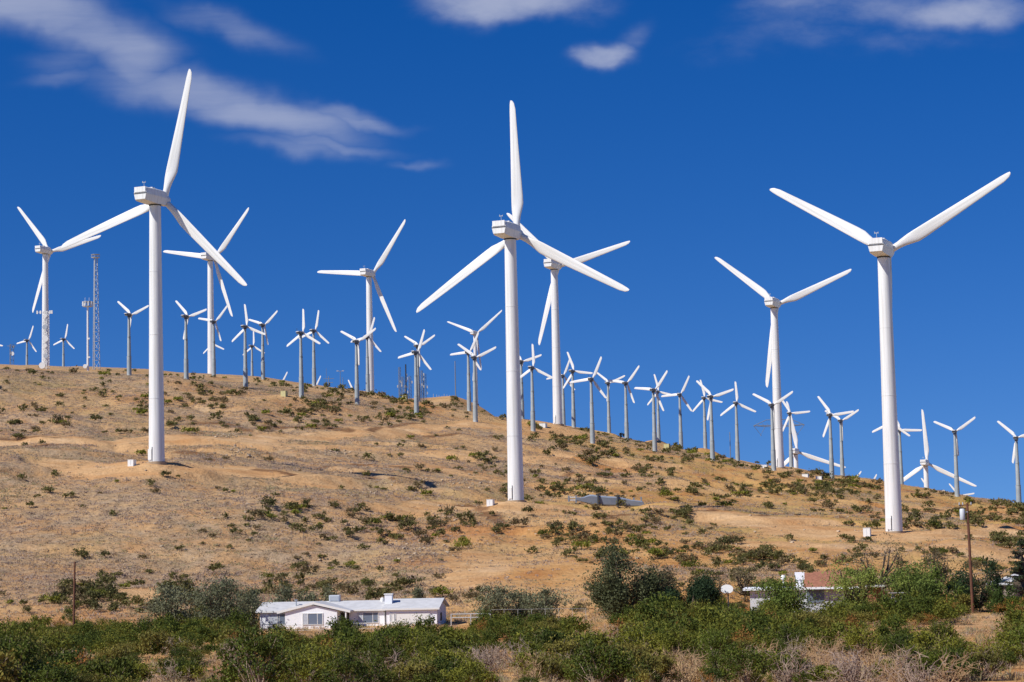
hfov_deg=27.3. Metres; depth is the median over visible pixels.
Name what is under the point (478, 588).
desert shrub
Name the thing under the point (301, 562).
desert shrub
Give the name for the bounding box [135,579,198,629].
tamarisk tree
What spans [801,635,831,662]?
dead bush
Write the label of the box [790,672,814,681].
creosote bush
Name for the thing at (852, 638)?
creosote bush
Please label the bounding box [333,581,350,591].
desert shrub
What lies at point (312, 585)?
desert shrub
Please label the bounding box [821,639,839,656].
creosote bush
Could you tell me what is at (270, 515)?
desert shrub
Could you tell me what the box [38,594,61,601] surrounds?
desert shrub
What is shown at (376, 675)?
creosote bush
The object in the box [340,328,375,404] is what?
wind turbine
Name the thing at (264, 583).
desert shrub
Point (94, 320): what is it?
lattice mast
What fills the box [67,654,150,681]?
creosote bush
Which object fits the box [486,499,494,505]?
equipment cabinet
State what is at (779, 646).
creosote bush
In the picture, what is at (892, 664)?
dead bush
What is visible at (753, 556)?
desert shrub
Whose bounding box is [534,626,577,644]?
creosote bush
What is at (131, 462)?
equipment cabinet
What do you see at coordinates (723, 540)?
desert shrub
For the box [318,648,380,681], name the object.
creosote bush
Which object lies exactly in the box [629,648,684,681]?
creosote bush
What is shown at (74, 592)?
power pole
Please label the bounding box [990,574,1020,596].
cream house
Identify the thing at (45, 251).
wind turbine
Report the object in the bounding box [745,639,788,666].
dead bush
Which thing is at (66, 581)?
desert shrub
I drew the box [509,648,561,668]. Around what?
creosote bush
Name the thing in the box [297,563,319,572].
desert shrub
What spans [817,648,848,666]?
dead bush
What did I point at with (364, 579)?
desert shrub
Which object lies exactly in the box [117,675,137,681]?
creosote bush
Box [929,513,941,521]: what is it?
desert shrub
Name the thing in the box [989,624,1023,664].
creosote bush
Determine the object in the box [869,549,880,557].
desert shrub
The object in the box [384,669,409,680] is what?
creosote bush
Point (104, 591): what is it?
desert shrub
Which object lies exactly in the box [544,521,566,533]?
desert shrub
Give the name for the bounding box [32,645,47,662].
creosote bush
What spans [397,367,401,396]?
cluster mast
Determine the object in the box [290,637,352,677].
creosote bush
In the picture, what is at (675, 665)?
dead bush
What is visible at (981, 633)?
dry grass
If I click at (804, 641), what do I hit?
creosote bush
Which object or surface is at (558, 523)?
desert shrub
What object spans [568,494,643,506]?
stored blade
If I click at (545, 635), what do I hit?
creosote bush
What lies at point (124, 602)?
desert shrub
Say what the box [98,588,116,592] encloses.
desert shrub
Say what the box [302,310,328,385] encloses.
wind turbine
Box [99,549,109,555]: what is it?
desert shrub
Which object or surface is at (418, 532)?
desert shrub
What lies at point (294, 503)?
desert shrub
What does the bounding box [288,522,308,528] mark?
desert shrub
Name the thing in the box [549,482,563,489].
desert shrub
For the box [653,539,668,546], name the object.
desert shrub
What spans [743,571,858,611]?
brown roofed house
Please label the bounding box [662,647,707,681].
dead bush
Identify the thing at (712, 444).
wind turbine
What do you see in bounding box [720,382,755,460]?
wind turbine
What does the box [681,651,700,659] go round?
creosote bush
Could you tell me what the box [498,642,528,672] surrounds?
dead bush
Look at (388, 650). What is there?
creosote bush
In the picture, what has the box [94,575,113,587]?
desert shrub
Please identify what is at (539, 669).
creosote bush
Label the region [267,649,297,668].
creosote bush
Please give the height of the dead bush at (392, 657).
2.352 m
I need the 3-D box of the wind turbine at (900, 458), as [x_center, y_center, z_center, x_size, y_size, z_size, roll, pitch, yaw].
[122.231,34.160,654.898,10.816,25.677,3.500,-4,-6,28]
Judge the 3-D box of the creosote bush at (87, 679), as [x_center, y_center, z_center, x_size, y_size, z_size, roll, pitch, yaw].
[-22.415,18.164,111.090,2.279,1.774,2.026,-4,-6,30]
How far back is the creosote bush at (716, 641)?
141.42 m
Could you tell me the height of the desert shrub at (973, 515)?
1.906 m
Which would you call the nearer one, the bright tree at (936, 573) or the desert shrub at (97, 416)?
the bright tree at (936, 573)
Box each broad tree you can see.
[577,537,670,618]
[627,549,685,603]
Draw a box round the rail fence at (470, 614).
[450,613,490,623]
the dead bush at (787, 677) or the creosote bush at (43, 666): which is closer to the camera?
the dead bush at (787, 677)
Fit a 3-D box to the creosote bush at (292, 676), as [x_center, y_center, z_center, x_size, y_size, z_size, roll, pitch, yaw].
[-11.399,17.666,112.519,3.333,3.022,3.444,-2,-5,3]
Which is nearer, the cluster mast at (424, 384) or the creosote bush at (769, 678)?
the creosote bush at (769, 678)
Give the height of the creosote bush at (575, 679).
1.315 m
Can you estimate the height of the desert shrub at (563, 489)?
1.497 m
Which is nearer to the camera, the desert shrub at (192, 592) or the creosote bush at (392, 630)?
the creosote bush at (392, 630)
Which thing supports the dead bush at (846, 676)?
on the desert hillside
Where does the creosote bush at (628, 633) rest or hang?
on the desert hillside
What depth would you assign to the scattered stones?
387.81 m
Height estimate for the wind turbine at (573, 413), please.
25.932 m
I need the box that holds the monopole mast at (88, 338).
[82,301,92,370]
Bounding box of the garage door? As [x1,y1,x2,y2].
[390,612,429,625]
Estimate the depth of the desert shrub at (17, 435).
458.96 m
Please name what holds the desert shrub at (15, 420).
on the desert hillside
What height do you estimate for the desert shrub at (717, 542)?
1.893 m
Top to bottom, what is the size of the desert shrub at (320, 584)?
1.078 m
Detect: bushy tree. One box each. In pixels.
[743,565,830,612]
[982,580,1018,614]
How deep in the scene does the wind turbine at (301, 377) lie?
594.67 m
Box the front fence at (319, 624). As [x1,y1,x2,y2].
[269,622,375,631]
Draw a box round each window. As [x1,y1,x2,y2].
[269,613,284,625]
[302,613,322,624]
[357,612,378,622]
[389,613,395,621]
[807,589,823,602]
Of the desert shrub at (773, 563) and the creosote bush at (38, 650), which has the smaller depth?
the creosote bush at (38, 650)
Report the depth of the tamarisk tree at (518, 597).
247.43 m
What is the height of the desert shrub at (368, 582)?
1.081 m
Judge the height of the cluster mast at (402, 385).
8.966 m
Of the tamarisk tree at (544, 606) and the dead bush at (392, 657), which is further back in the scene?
the tamarisk tree at (544, 606)
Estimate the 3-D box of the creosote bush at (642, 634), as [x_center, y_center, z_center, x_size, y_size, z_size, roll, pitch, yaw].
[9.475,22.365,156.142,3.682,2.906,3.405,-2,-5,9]
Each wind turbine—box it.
[17,207,100,364]
[17,326,36,364]
[53,324,74,365]
[61,69,246,464]
[117,301,148,375]
[163,207,248,373]
[175,301,206,379]
[198,306,227,375]
[232,304,264,386]
[247,331,264,375]
[248,311,277,378]
[287,309,320,396]
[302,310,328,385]
[317,220,405,390]
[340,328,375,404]
[351,317,380,391]
[398,329,431,412]
[404,335,434,401]
[416,100,628,501]
[447,310,501,405]
[450,332,480,410]
[457,344,495,421]
[506,213,629,425]
[520,344,552,431]
[520,354,541,418]
[546,360,574,424]
[563,352,592,427]
[570,357,606,443]
[597,372,624,432]
[608,366,639,439]
[634,371,667,451]
[647,374,669,440]
[661,376,691,448]
[693,380,721,448]
[696,381,733,460]
[715,257,851,468]
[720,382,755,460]
[752,391,792,470]
[770,172,1010,532]
[782,400,809,466]
[784,401,845,467]
[817,396,853,478]
[825,409,858,474]
[872,426,909,435]
[897,420,921,484]
[904,410,975,487]
[934,417,974,496]
[997,421,1023,502]
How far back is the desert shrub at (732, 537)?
350.22 m
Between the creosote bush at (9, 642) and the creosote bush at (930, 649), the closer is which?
the creosote bush at (930, 649)
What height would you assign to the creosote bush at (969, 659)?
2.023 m
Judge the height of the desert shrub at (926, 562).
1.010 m
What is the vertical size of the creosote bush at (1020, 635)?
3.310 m
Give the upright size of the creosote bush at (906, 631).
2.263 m
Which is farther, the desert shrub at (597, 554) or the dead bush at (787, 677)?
the desert shrub at (597, 554)
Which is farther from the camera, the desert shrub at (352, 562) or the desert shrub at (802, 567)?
the desert shrub at (352, 562)
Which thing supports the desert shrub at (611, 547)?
on the desert hillside
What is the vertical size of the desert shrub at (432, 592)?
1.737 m
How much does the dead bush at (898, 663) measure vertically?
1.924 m
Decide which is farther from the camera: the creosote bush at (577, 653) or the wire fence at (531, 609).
the wire fence at (531, 609)
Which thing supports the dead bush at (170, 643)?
on the desert hillside
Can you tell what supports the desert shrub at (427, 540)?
on the desert hillside
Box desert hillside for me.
[0,364,1023,681]
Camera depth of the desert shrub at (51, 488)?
368.40 m
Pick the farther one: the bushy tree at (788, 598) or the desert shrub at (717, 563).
the desert shrub at (717, 563)
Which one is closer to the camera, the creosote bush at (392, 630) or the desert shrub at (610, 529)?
the creosote bush at (392, 630)
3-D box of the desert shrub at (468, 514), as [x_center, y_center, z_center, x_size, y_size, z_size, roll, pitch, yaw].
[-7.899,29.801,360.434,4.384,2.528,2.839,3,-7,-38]
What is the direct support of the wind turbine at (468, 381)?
on the desert hillside
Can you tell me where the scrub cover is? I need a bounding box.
[0,368,1023,626]
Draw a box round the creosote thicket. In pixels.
[0,581,1023,658]
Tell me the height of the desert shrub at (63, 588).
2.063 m
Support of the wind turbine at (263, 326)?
on the desert hillside
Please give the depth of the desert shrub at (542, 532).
348.47 m
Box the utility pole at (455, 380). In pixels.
[455,366,455,395]
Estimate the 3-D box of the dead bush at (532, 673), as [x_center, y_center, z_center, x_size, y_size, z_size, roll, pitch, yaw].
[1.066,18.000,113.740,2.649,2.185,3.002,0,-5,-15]
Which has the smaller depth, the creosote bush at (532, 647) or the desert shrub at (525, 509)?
the creosote bush at (532, 647)
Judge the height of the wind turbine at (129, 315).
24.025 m
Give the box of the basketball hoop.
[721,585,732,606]
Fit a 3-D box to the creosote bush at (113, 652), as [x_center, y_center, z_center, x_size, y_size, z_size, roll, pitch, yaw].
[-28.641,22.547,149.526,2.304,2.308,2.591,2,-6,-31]
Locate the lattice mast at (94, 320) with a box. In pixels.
[91,254,99,369]
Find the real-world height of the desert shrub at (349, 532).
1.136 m
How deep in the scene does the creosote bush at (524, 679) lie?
112.57 m
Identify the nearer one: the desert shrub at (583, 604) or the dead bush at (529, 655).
the dead bush at (529, 655)
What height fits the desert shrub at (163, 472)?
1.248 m
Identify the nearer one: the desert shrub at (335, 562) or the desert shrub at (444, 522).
the desert shrub at (335, 562)
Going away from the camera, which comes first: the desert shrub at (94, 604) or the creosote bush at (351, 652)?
the creosote bush at (351, 652)
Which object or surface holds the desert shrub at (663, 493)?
on the desert hillside
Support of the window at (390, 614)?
in the ranch house at (386, 609)
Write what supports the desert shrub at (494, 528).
on the desert hillside
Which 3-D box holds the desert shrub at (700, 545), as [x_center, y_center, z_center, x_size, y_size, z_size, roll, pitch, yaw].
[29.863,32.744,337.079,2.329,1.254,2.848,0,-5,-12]
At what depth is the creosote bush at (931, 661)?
107.18 m
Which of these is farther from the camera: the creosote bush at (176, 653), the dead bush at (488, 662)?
the creosote bush at (176, 653)
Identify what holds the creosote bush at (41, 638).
on the desert hillside
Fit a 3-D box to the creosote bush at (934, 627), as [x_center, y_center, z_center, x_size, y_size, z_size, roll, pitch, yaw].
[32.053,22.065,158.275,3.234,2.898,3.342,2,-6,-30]
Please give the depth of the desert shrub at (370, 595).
276.15 m
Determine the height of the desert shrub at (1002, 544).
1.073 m
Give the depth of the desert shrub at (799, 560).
311.80 m
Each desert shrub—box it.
[5,418,20,422]
[11,433,26,437]
[19,604,32,612]
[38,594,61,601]
[41,485,56,491]
[51,592,68,597]
[52,413,64,420]
[55,578,75,585]
[57,581,83,595]
[71,590,87,600]
[72,546,89,556]
[77,576,97,585]
[80,585,91,593]
[81,597,99,603]
[82,590,107,600]
[84,600,102,610]
[85,413,103,420]
[85,579,99,589]
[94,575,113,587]
[95,587,106,595]
[96,570,111,577]
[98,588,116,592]
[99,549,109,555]
[104,576,117,582]
[105,582,119,592]
[118,594,144,606]
[146,477,155,485]
[157,579,173,590]
[160,470,170,475]
[170,575,193,593]
[176,575,197,588]
[184,587,201,597]
[205,561,226,571]
[229,527,243,533]
[248,506,266,517]
[256,494,277,506]
[259,570,274,578]
[260,578,273,587]
[267,512,278,518]
[267,583,287,594]
[273,572,289,577]
[280,501,298,508]
[285,562,302,569]
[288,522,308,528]
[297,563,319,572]
[298,560,311,565]
[300,497,311,504]
[304,582,317,587]
[307,523,324,530]
[309,513,327,517]
[316,581,326,587]
[316,582,339,593]
[322,577,338,584]
[324,534,337,539]
[325,557,339,566]
[328,500,340,506]
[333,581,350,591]
[341,580,364,593]
[343,560,357,564]
[344,561,360,568]
[345,529,354,535]
[360,576,373,582]
[360,580,374,585]
[362,589,383,599]
[368,517,384,523]
[376,527,391,535]
[392,515,403,520]
[392,575,410,584]
[395,520,414,530]
[397,512,417,520]
[399,572,425,584]
[412,529,429,535]
[418,533,433,543]
[425,519,439,525]
[427,586,441,595]
[432,584,455,595]
[437,518,448,525]
[441,504,457,512]
[445,591,459,600]
[447,526,460,530]
[450,538,471,546]
[456,509,477,520]
[456,535,470,541]
[464,591,482,598]
[469,584,482,592]
[490,525,504,531]
[493,522,509,527]
[508,515,528,525]
[521,505,536,512]
[534,527,551,535]
[539,492,552,496]
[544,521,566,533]
[546,520,561,526]
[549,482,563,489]
[557,487,574,491]
[567,518,585,530]
[567,535,581,540]
[571,539,593,547]
[574,601,591,607]
[575,529,590,539]
[576,555,590,561]
[589,510,609,517]
[591,485,607,492]
[591,546,613,560]
[594,472,607,476]
[599,545,618,552]
[601,525,625,531]
[614,519,629,525]
[628,535,648,544]
[631,465,643,470]
[646,547,665,555]
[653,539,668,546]
[655,486,669,491]
[657,487,673,496]
[661,550,676,556]
[673,550,702,563]
[677,508,691,514]
[678,544,693,549]
[679,557,701,568]
[692,542,704,548]
[696,528,709,534]
[700,542,725,551]
[702,569,717,575]
[704,539,719,546]
[710,559,726,567]
[715,537,735,544]
[728,533,738,538]
[730,536,745,542]
[733,557,747,562]
[734,603,747,608]
[738,549,764,558]
[752,547,766,558]
[753,558,777,569]
[759,544,777,549]
[760,548,775,555]
[766,559,782,569]
[791,557,805,564]
[797,563,815,569]
[805,496,819,502]
[805,567,815,572]
[820,480,830,485]
[830,557,845,564]
[849,551,862,558]
[855,542,874,552]
[861,536,876,540]
[862,519,881,526]
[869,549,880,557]
[906,508,923,521]
[913,561,929,566]
[923,518,942,525]
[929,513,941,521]
[939,546,949,553]
[966,512,977,518]
[972,561,982,568]
[988,533,1008,540]
[995,541,1010,545]
[999,534,1017,541]
[1003,536,1023,547]
[1012,518,1023,523]
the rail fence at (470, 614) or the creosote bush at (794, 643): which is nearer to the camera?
the creosote bush at (794, 643)
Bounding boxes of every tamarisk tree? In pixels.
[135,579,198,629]
[181,572,272,629]
[231,582,281,626]
[269,577,314,601]
[302,579,336,600]
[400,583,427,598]
[463,582,517,620]
[502,585,536,619]
[514,586,575,618]
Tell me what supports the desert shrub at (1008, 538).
on the desert hillside
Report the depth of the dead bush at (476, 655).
126.61 m
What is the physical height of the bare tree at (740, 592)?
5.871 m
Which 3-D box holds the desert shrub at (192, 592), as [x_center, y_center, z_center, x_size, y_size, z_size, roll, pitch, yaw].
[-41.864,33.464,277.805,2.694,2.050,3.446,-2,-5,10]
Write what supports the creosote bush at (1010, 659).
on the desert hillside
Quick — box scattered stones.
[20,432,1015,585]
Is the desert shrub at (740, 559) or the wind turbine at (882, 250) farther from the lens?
the wind turbine at (882, 250)
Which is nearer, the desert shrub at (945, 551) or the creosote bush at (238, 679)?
the creosote bush at (238, 679)
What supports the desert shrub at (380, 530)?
on the desert hillside
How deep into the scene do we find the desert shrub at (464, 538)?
339.30 m
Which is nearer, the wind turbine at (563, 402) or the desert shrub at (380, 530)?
the desert shrub at (380, 530)
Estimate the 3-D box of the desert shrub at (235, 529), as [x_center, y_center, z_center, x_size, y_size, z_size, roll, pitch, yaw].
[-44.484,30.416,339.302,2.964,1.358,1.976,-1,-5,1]
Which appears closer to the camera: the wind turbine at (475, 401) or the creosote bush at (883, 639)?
the creosote bush at (883, 639)
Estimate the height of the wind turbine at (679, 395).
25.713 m
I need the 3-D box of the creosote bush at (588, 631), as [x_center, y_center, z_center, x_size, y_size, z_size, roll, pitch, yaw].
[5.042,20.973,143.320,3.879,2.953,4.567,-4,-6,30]
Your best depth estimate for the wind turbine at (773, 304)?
638.67 m
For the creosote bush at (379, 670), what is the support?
on the desert hillside
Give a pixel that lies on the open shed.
(877, 591)
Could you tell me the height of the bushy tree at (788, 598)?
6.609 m
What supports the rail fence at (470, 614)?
on the desert hillside
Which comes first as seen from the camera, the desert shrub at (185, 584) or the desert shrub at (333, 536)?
the desert shrub at (185, 584)
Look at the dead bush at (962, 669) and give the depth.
103.61 m
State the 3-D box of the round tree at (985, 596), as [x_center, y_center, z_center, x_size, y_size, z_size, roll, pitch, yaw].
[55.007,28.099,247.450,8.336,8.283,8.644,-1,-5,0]
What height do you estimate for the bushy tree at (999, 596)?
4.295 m
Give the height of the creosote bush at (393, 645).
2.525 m
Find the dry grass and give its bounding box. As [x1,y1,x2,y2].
[3,604,1023,681]
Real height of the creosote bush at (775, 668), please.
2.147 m
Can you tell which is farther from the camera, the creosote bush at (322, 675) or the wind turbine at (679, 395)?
the wind turbine at (679, 395)
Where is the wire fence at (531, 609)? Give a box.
[499,608,580,615]
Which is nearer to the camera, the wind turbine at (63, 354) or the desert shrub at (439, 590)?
the desert shrub at (439, 590)
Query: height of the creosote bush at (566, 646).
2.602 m
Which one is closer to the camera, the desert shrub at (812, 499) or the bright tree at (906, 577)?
the bright tree at (906, 577)
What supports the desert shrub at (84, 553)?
on the desert hillside
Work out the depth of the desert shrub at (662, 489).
471.45 m
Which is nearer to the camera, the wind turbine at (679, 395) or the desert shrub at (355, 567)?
the desert shrub at (355, 567)
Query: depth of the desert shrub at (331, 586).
289.67 m
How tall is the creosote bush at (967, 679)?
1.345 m
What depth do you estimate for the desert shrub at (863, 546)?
334.00 m
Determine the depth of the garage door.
238.72 m
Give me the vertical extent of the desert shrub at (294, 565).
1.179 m
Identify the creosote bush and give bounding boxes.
[0,627,49,681]
[0,628,22,653]
[0,632,50,658]
[0,645,26,681]
[14,666,71,681]
[16,650,48,665]
[19,629,56,656]
[22,662,55,672]
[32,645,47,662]
[35,645,108,667]
[41,663,90,681]
[44,644,56,655]
[45,657,79,677]
[47,648,93,665]
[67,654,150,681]
[70,669,109,681]
[83,672,120,681]
[93,643,123,662]
[105,643,139,658]
[110,658,156,681]
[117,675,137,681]
[121,652,147,668]
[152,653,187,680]
[164,646,192,659]
[167,653,203,665]
[170,661,206,681]
[171,642,205,658]
[171,657,205,679]
[182,649,203,662]
[197,675,232,681]
[204,621,300,681]
[227,661,282,681]
[239,640,286,658]
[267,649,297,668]
[271,643,328,681]
[284,664,335,681]
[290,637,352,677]
[293,644,310,656]
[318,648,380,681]
[321,645,350,676]
[324,630,375,659]
[324,641,362,676]
[352,651,396,681]
[359,633,405,667]
[365,619,416,645]
[366,666,385,681]
[368,620,421,661]
[369,623,414,650]
[377,645,405,663]
[380,635,407,653]
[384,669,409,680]
[386,652,442,681]
[399,638,423,663]
[402,629,437,659]
[402,648,437,680]
[403,671,449,681]
[414,632,453,656]
[423,643,490,673]
[424,651,470,675]
[424,651,472,665]
[436,662,475,681]
[437,632,486,661]
[451,656,497,681]
[470,671,502,680]
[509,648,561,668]
[513,675,543,681]
[517,636,549,659]
[518,662,532,676]
[523,622,580,651]
[525,653,574,681]
[525,654,557,679]
[531,649,570,677]
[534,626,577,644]
[542,654,592,681]
[543,634,599,657]
[560,637,628,681]
[560,648,594,662]
[564,630,618,654]
[564,671,595,681]
[568,627,607,651]
[573,658,635,680]
[591,646,642,681]
[602,640,676,679]
[610,619,658,651]
[616,640,653,653]
[619,623,659,647]
[626,652,674,681]
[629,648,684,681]
[647,631,688,655]
[659,623,697,658]
[678,631,707,660]
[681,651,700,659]
[683,624,734,661]
[691,622,740,652]
[691,669,715,681]
[695,667,737,681]
[697,648,740,678]
[711,637,773,681]
[734,637,758,652]
[745,648,808,681]
[748,670,763,681]
[755,673,773,681]
[761,648,814,681]
[768,622,814,650]
[768,640,786,655]
[788,640,812,654]
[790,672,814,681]
[795,637,815,651]
[806,664,859,681]
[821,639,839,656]
[843,621,885,656]
[843,641,860,651]
[864,635,881,653]
[868,618,915,639]
[869,658,904,678]
[878,631,899,656]
[878,631,915,656]
[892,638,942,681]
[893,659,922,681]
[894,625,919,636]
[902,621,967,651]
[908,646,957,680]
[916,642,947,678]
[918,615,958,640]
[924,649,984,680]
[936,637,982,654]
[937,644,969,674]
[953,660,982,681]
[966,644,1011,680]
[970,637,1023,664]
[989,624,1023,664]
[990,648,1021,669]
[1006,619,1023,661]
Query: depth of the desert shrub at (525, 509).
373.38 m
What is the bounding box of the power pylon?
[753,419,803,456]
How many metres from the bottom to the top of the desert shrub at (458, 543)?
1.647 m
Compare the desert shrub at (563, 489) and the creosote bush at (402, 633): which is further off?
the desert shrub at (563, 489)
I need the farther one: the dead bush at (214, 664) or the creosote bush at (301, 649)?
the dead bush at (214, 664)
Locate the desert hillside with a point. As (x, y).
(822, 532)
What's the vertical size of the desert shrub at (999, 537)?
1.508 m
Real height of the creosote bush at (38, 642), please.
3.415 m
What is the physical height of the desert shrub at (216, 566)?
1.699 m
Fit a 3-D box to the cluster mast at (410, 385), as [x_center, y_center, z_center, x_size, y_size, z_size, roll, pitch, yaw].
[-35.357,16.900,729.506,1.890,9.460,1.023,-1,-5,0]
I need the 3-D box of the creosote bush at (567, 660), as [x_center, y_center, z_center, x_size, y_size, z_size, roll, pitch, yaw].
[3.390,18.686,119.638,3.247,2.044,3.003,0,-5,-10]
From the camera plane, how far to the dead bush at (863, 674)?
106.81 m
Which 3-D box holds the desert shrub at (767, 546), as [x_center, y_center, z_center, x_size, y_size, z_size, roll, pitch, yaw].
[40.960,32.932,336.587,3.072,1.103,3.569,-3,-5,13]
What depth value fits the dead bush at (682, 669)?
110.18 m
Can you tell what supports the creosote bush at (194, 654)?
on the desert hillside
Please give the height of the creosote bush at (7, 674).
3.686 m
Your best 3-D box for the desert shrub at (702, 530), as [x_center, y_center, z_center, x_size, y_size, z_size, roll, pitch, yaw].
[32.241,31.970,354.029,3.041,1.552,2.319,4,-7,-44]
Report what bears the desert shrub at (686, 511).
on the desert hillside
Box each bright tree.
[811,555,898,609]
[875,556,942,601]
[917,555,969,603]
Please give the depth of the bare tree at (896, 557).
261.55 m
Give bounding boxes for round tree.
[658,563,726,620]
[945,551,1009,611]
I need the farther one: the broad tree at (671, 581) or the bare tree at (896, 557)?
the bare tree at (896, 557)
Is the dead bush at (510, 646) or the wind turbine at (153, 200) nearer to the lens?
the dead bush at (510, 646)
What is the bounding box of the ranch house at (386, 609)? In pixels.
[255,593,448,629]
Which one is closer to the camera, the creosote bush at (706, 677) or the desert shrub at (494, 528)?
the creosote bush at (706, 677)
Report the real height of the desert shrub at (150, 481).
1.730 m
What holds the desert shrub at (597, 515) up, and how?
on the desert hillside
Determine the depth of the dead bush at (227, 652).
162.66 m
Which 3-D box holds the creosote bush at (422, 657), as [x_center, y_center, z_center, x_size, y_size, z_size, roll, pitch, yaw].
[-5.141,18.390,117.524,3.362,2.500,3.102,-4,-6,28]
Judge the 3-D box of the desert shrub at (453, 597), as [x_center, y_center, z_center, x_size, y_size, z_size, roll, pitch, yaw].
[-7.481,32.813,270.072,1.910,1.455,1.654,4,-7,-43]
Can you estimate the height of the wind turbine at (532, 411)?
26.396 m
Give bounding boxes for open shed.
[865,585,884,602]
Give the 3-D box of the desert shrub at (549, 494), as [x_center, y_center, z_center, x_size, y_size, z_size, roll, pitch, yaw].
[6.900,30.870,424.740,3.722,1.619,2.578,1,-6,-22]
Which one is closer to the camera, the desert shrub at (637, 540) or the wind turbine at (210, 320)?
the desert shrub at (637, 540)
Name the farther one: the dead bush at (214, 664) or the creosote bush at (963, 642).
the creosote bush at (963, 642)
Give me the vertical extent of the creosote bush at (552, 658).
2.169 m
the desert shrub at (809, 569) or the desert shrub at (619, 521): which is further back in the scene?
the desert shrub at (619, 521)
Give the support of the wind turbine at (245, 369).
on the desert hillside
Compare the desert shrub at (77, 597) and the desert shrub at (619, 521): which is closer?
the desert shrub at (77, 597)
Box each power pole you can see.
[73,561,77,623]
[959,502,974,612]
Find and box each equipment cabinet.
[128,459,135,465]
[281,391,287,396]
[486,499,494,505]
[539,423,546,427]
[863,528,870,536]
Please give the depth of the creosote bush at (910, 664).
105.92 m
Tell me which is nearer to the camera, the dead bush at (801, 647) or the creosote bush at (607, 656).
the creosote bush at (607, 656)
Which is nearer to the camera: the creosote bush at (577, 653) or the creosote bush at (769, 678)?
the creosote bush at (769, 678)
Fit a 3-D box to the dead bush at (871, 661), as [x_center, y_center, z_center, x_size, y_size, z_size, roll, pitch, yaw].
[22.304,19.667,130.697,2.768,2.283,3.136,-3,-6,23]
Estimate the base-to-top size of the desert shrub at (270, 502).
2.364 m
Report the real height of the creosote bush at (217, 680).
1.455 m
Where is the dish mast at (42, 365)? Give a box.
[36,310,52,368]
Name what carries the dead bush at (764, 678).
on the desert hillside
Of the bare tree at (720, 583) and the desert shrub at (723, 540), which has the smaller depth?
the bare tree at (720, 583)
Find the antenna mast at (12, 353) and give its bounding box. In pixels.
[10,344,15,364]
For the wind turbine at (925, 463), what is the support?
on the desert hillside
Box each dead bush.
[146,659,191,681]
[151,636,183,655]
[187,645,219,664]
[206,658,223,677]
[212,641,242,660]
[355,650,402,664]
[381,650,417,669]
[450,648,488,667]
[457,644,505,670]
[469,643,519,671]
[473,644,497,669]
[486,641,512,666]
[494,641,522,664]
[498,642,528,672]
[507,656,555,681]
[520,650,538,667]
[602,623,627,642]
[656,645,695,681]
[657,648,705,681]
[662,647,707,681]
[673,646,707,677]
[722,658,773,681]
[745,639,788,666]
[763,645,826,681]
[782,633,818,657]
[800,643,842,667]
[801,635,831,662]
[805,645,888,681]
[807,646,875,681]
[812,638,844,664]
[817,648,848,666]
[826,635,847,653]
[847,642,888,668]
[864,651,938,681]
[867,647,921,681]
[870,644,953,681]
[873,657,918,681]
[920,650,977,681]
[954,647,1003,680]
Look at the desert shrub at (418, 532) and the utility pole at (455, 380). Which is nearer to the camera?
the desert shrub at (418, 532)
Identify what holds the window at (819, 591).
in the brown roofed house at (814, 578)
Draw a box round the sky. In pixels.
[0,0,1023,502]
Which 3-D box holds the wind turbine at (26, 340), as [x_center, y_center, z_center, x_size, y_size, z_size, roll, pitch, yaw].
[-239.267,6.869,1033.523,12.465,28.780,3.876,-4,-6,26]
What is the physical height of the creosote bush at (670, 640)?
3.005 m
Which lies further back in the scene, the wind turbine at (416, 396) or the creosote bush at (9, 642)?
the wind turbine at (416, 396)
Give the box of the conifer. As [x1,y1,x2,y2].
[1000,536,1023,599]
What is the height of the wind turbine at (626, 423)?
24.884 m
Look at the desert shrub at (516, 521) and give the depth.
354.29 m
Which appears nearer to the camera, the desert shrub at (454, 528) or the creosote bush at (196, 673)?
the creosote bush at (196, 673)
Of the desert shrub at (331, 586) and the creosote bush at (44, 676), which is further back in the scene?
the desert shrub at (331, 586)
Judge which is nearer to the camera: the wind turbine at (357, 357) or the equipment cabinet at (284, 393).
the equipment cabinet at (284, 393)
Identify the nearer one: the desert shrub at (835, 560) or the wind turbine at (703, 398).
the desert shrub at (835, 560)
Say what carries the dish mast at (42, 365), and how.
on the desert hillside
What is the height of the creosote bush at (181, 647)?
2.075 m
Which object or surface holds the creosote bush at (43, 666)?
on the desert hillside
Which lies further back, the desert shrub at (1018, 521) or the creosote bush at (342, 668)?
the desert shrub at (1018, 521)
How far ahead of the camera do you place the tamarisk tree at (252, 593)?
244.61 m
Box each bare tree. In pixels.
[705,568,730,600]
[714,558,766,602]
[851,529,906,596]
[918,537,955,589]
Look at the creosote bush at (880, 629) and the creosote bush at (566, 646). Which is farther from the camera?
the creosote bush at (880, 629)
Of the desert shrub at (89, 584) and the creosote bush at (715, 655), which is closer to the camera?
the creosote bush at (715, 655)
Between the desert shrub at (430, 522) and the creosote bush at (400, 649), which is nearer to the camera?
the creosote bush at (400, 649)
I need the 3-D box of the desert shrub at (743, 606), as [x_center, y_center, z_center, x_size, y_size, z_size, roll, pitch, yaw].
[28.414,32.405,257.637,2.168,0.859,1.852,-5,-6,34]
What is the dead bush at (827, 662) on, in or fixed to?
on the desert hillside
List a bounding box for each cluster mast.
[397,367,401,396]
[400,377,404,393]
[405,364,406,392]
[407,376,412,400]
[421,370,423,401]
[421,376,427,399]

